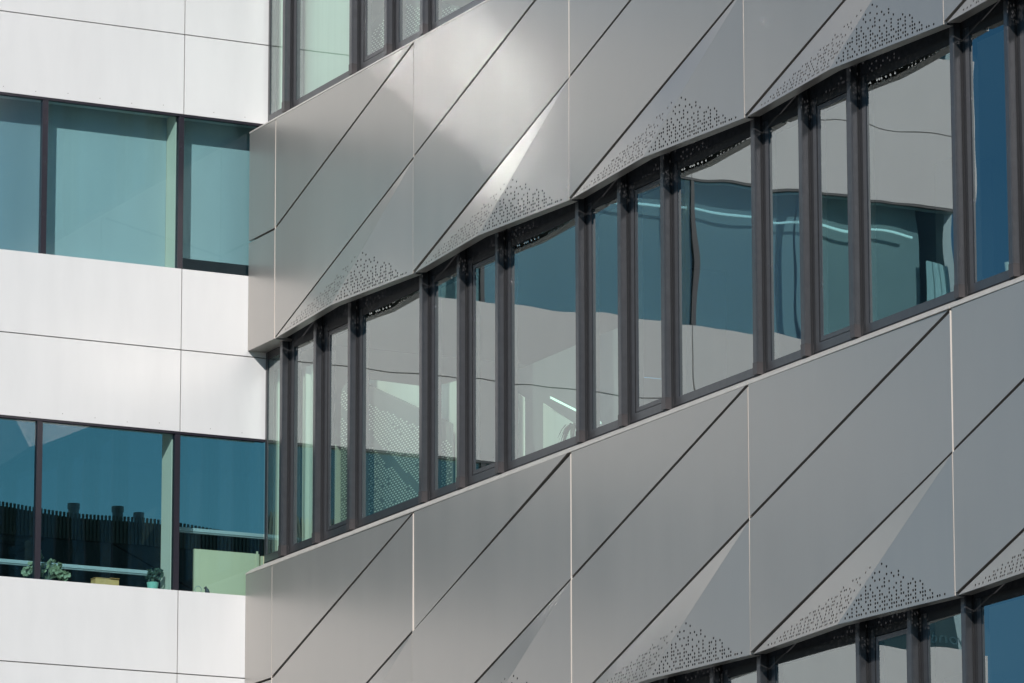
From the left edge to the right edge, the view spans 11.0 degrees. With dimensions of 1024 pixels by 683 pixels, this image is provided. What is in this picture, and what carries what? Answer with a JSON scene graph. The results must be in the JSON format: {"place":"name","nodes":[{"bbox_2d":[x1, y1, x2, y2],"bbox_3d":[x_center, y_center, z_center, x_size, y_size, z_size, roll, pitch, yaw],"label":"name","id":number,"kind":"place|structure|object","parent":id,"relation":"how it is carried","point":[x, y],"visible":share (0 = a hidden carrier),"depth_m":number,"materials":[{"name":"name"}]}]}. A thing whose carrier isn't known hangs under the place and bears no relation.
{"place":"outdoors","nodes":[
{"label":"outdoors","id":0,"kind":"place"},
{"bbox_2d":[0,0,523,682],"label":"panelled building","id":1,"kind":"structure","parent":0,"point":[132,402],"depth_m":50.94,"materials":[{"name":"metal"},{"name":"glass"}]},
{"bbox_2d":[32,421,42,578],"bbox_3d":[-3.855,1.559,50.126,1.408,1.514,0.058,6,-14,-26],"label":"window mullion","id":2,"kind":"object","parent":1,"relation":"in","point":[38,424],"depth_m":49.81,"materials":[{"name":"black metal"}]},
{"bbox_2d":[38,100,48,253],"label":"window","id":3,"kind":"structure","parent":1,"relation":"in","point":[44,103],"depth_m":50.48,"materials":[{"name":"black metal"}]},
{"bbox_2d":[21,554,70,580],"bbox_3d":[-4.391,2.145,49.851,0.501,0.360,0.168,6,-14,-26],"label":"sill plant","id":4,"kind":"object","parent":1,"relation":"on","point":[57,571],"visible":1,"depth_m":49.86,"materials":[{"name":"green plant"}]},
{"bbox_2d":[0,559,147,575],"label":"window rail","id":5,"kind":"object","parent":1,"relation":"attached to","point":[83,568],"depth_m":50.28,"materials":[{"name":"silver metal"}]},
{"bbox_2d":[91,577,119,585],"bbox_3d":[-3.850,2.307,50.112,0.250,0.133,0.140,6,-14,-26],"label":"cardboard box","id":6,"kind":"object","parent":1,"relation":"on","point":[106,581],"visible":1,"depth_m":50.08,"materials":[{"name":"yellow cardboard"}]},
{"bbox_2d":[145,568,163,588],"bbox_3d":[-3.397,2.266,50.334,0.188,0.248,0.134,6,-14,-26],"label":"potted plant","id":7,"kind":"object","parent":1,"relation":"on","point":[152,576],"visible":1,"depth_m":50.32,"materials":[{"name":"green plant"}]},
{"bbox_2d":[171,434,180,590],"bbox_3d":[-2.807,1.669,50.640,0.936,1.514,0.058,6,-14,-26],"label":"window mullion","id":8,"kind":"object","parent":1,"relation":"in","point":[176,437],"depth_m":50.42,"materials":[{"name":"black metal"}]},
{"bbox_2d":[175,116,183,268],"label":"window","id":9,"kind":"structure","parent":1,"relation":"in","point":[180,120],"depth_m":51.09,"materials":[{"name":"black metal"}]},
{"bbox_2d":[179,527,263,539],"bbox_3d":[-2.826,1.849,51.145,1.100,0.047,0.050,6,-14,-26],"label":"window rail","id":10,"kind":"object","parent":1,"relation":"attached to","point":[220,533],"depth_m":51.14,"materials":[{"name":"grey metal"}]},
{"bbox_2d":[245,0,1023,682],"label":"office building","id":11,"kind":"structure","parent":1,"relation":"attached to","point":[777,242],"depth_m":44.45,"materials":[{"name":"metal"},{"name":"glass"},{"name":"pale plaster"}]},
{"bbox_2d":[264,347,280,563],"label":"window","id":12,"kind":"structure","parent":11,"relation":"in","point":[269,555],"depth_m":50.91,"materials":[{"name":"black metal"}]},
{"bbox_2d":[268,0,282,120],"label":"window","id":13,"kind":"structure","parent":11,"relation":"in","point":[272,49],"depth_m":51.75,"materials":[{"name":"black metal"}]},
{"bbox_2d":[273,369,279,551],"bbox_3d":[-2.237,1.281,50.925,0.035,2.080,0.640,6,-14,-26],"label":"curtain","id":14,"kind":"object","parent":11,"relation":"hanging from","point":[276,461],"visible":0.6,"depth_m":51.01,"materials":[{"name":"white fabric"}]},
{"bbox_2d":[276,0,282,110],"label":"curtain","id":15,"kind":"object","parent":11,"relation":"hanging from","point":[279,53],"visible":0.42,"depth_m":51.87,"materials":[{"name":"white fabric"}]},
{"bbox_2d":[288,331,314,553],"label":"window","id":16,"kind":"structure","parent":11,"relation":"in","point":[295,545],"depth_m":50.37,"materials":[{"name":"black metal"}]},
{"bbox_2d":[300,364,312,541],"bbox_3d":[-1.982,1.221,50.417,0.035,1.980,0.460,6,-14,-26],"label":"curtain","id":17,"kind":"object","parent":11,"relation":"hanging from","point":[306,446],"visible":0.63,"depth_m":50.38,"materials":[{"name":"white fabric"}]},
{"bbox_2d":[292,0,350,107],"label":"window","id":18,"kind":"structure","parent":11,"relation":"in","point":[297,11],"depth_m":51.18,"materials":[{"name":"black metal"}]},
{"bbox_2d":[303,0,348,95],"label":"window pane","id":19,"kind":"structure","parent":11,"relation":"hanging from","point":[325,41],"depth_m":50.92,"materials":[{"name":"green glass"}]},
{"bbox_2d":[322,315,349,541],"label":"window","id":20,"kind":"structure","parent":11,"relation":"in","point":[330,530],"depth_m":49.66,"materials":[{"name":"black metal"}]},
{"bbox_2d":[359,0,384,70],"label":"window","id":21,"kind":"structure","parent":11,"relation":"in","point":[365,6],"depth_m":49.78,"materials":[{"name":"black metal"}]},
{"bbox_2d":[357,282,422,527],"bbox_3d":[-1.073,0.580,48.474,0.069,2.058,1.467,6,-14,-26],"label":"window","id":22,"kind":"structure","parent":11,"relation":"in","point":[363,340],"depth_m":48.98,"materials":[{"name":"black metal"}]},
{"bbox_2d":[339,381,452,521],"bbox_3d":[-1.071,0.994,48.845,0.023,1.748,2.409,6,-14,-26],"label":"dotted screen","id":23,"kind":"object","parent":11,"relation":"attached to","point":[393,450],"visible":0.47,"depth_m":48.91,"materials":[{"name":"grey"}]},
{"bbox_2d":[394,0,420,50],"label":"window","id":24,"kind":"structure","parent":11,"relation":"in","point":[400,39],"depth_m":49.13,"materials":[{"name":"black metal"}]},
{"bbox_2d":[369,379,456,482],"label":"wall","id":25,"kind":"structure","parent":11,"relation":"on","point":[408,393],"depth_m":48.21,"materials":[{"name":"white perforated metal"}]},
{"bbox_2d":[371,0,460,53],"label":"dotted screen","id":26,"kind":"object","parent":11,"relation":"attached to","point":[412,22],"visible":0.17,"depth_m":49.81,"materials":[{"name":"grey metal"}]},
{"bbox_2d":[429,265,459,500],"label":"window","id":27,"kind":"structure","parent":11,"relation":"in","point":[436,491],"depth_m":47.69,"materials":[{"name":"black metal"}]},
{"bbox_2d":[430,0,484,30],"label":"window","id":28,"kind":"structure","parent":11,"relation":"in","point":[436,19],"depth_m":48.39,"materials":[{"name":"black metal"}]},
{"bbox_2d":[467,247,498,485],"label":"window","id":29,"kind":"structure","parent":11,"relation":"in","point":[475,474],"depth_m":46.98,"materials":[{"name":"black metal"}]},
{"bbox_2d":[518,393,524,457],"bbox_3d":[0.018,0.844,46.607,0.012,1.080,0.410,6,-14,-26],"label":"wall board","id":30,"kind":"object","parent":11,"relation":"attached to","point":[521,425],"depth_m":46.48,"materials":[{"name":"white fabric"}]},
{"bbox_2d":[506,210,580,471],"bbox_3d":[0.306,-0.009,45.792,0.069,2.058,1.467,6,-14,-26],"label":"window","id":31,"kind":"structure","parent":11,"relation":"in","point":[512,460],"depth_m":46.28,"materials":[{"name":"black metal"}]},
{"bbox_2d":[543,403,575,447],"bbox_3d":[0.537,0.844,46.049,0.012,0.840,1.150,6,-14,-26],"label":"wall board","id":32,"kind":"object","parent":11,"relation":"on","point":[554,422],"depth_m":46.43,"materials":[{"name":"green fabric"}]},
{"bbox_2d":[558,423,575,440],"bbox_3d":[0.520,0.898,45.727,0.425,0.376,0.319,-8,-15,32],"label":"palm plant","id":33,"kind":"object","parent":11,"relation":"on","point":[570,427],"visible":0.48,"depth_m":45.75,"materials":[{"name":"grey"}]},
{"bbox_2d":[518,328,617,454],"bbox_3d":[0.485,0.703,46.483,0.012,1.300,2.100,6,-14,-26],"label":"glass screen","id":34,"kind":"object","parent":11,"relation":"on","point":[541,382],"visible":0.21,"depth_m":46.66,"materials":[{"name":"grey"}]},
{"bbox_2d":[550,396,600,423],"bbox_3d":[0.550,0.593,45.882,0.008,0.418,0.950,6,-14,-26],"label":"ceiling light","id":35,"kind":"object","parent":11,"relation":"attached to","point":[562,403],"visible":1,"depth_m":46.09,"materials":[{"name":"white"}]},
{"bbox_2d":[586,190,622,440],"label":"window","id":36,"kind":"structure","parent":11,"relation":"in","point":[594,430],"depth_m":45.00,"materials":[{"name":"black metal"}]},
{"bbox_2d":[628,170,664,423],"bbox_3d":[1.167,-0.378,44.116,0.069,2.058,0.699,6,-14,-26],"label":"window","id":37,"kind":"structure","parent":11,"relation":"in","point":[636,190],"depth_m":44.30,"materials":[{"name":"black metal"}]},
{"bbox_2d":[682,675,709,682],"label":"window","id":38,"kind":"structure","parent":11,"relation":"in","point":[705,679],"depth_m":42.64,"materials":[{"name":"black metal"}]},
{"bbox_2d":[672,128,756,407],"bbox_3d":[1.684,-0.599,43.110,0.069,2.058,1.467,6,-14,-26],"label":"window","id":39,"kind":"structure","parent":11,"relation":"in","point":[678,200],"depth_m":43.59,"materials":[{"name":"black metal"}]},
{"bbox_2d":[722,661,756,682],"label":"window","id":40,"kind":"structure","parent":11,"relation":"in","point":[730,675],"depth_m":42.13,"materials":[{"name":"black metal"}]},
{"bbox_2d":[762,106,804,372],"bbox_3d":[2.201,-0.820,42.104,0.069,2.058,0.699,6,-14,-26],"label":"window","id":41,"kind":"structure","parent":11,"relation":"in","point":[772,359],"depth_m":42.32,"materials":[{"name":"black metal"}]},
{"bbox_2d":[769,633,854,682],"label":"window","id":42,"kind":"structure","parent":11,"relation":"in","point":[776,663],"depth_m":41.23,"materials":[{"name":"black metal"}]},
{"bbox_2d":[810,83,853,354],"bbox_3d":[2.545,-0.967,41.434,0.069,2.058,0.699,6,-14,-26],"label":"window","id":43,"kind":"structure","parent":11,"relation":"in","point":[825,340],"depth_m":41.61,"materials":[{"name":"black metal"}]},
{"bbox_2d":[868,619,907,682],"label":"window","id":44,"kind":"structure","parent":11,"relation":"in","point":[878,636],"depth_m":40.18,"materials":[{"name":"black metal"}]},
{"bbox_2d":[859,36,958,335],"bbox_3d":[3.062,-1.188,40.428,0.069,2.058,1.467,6,-14,-26],"label":"window","id":45,"kind":"structure","parent":11,"relation":"in","point":[871,324],"depth_m":40.91,"materials":[{"name":"black metal"}]},
{"bbox_2d":[920,603,960,682],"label":"window","id":46,"kind":"structure","parent":11,"relation":"in","point":[928,648],"depth_m":39.54,"materials":[{"name":"black metal"}]},
{"bbox_2d":[962,11,1013,295],"bbox_3d":[3.579,-1.409,39.423,0.069,2.058,0.699,6,-14,-26],"label":"window","id":47,"kind":"structure","parent":11,"relation":"in","point":[970,53],"depth_m":39.63,"materials":[{"name":"black metal"}]},
{"bbox_2d":[974,585,1023,682],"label":"window","id":48,"kind":"structure","parent":11,"relation":"in","point":[982,634],"depth_m":38.86,"materials":[{"name":"black metal"}]},
{"bbox_2d":[1004,262,1008,270],"bbox_3d":[3.684,-0.550,39.306,0.068,0.070,0.068,6,-14,-26],"label":"paper cup","id":49,"kind":"object","parent":11,"relation":"in","point":[1006,265],"visible":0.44,"depth_m":39.28,"materials":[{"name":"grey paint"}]},
{"bbox_2d":[1016,1,1023,274],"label":"window","id":50,"kind":"structure","parent":11,"relation":"in","point":[1020,13],"depth_m":39.08,"materials":[{"name":"black metal"}]}
]}

